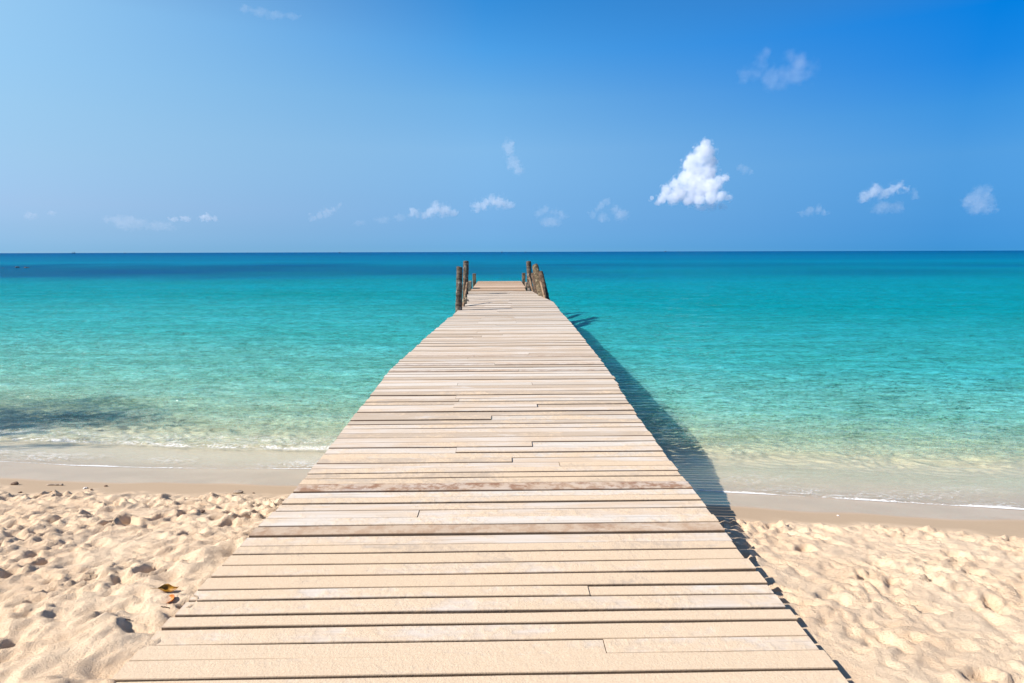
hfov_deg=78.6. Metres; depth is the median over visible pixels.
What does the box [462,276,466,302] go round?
mooring pole
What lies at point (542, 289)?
mooring pole
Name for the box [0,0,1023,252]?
sky
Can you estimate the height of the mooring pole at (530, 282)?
2.428 m
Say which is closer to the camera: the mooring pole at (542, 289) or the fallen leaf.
the fallen leaf
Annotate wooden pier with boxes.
[112,273,848,682]
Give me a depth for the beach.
4.63 m
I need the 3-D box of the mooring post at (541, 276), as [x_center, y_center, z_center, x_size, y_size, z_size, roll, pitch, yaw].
[1.254,-0.782,19.933,0.222,2.790,4.885,-1,8,-6]
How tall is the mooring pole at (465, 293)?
2.483 m
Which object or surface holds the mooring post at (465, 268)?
in the sea
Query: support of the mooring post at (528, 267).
in the sea
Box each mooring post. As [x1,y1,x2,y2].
[455,266,462,312]
[463,261,468,296]
[526,261,531,290]
[531,273,537,294]
[532,264,542,296]
[538,271,549,299]
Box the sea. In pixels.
[0,250,1023,509]
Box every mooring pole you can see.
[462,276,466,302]
[462,282,468,306]
[528,277,533,291]
[539,281,545,297]
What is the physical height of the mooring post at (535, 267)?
3.054 m
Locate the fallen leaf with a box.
[153,584,178,591]
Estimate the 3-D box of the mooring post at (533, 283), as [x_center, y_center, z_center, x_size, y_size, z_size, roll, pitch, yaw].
[1.002,-1.002,22.007,0.215,2.676,5.082,-1,8,-4]
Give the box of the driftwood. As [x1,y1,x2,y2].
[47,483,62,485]
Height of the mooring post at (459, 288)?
3.040 m
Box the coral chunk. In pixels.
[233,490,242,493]
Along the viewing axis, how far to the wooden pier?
3.11 m

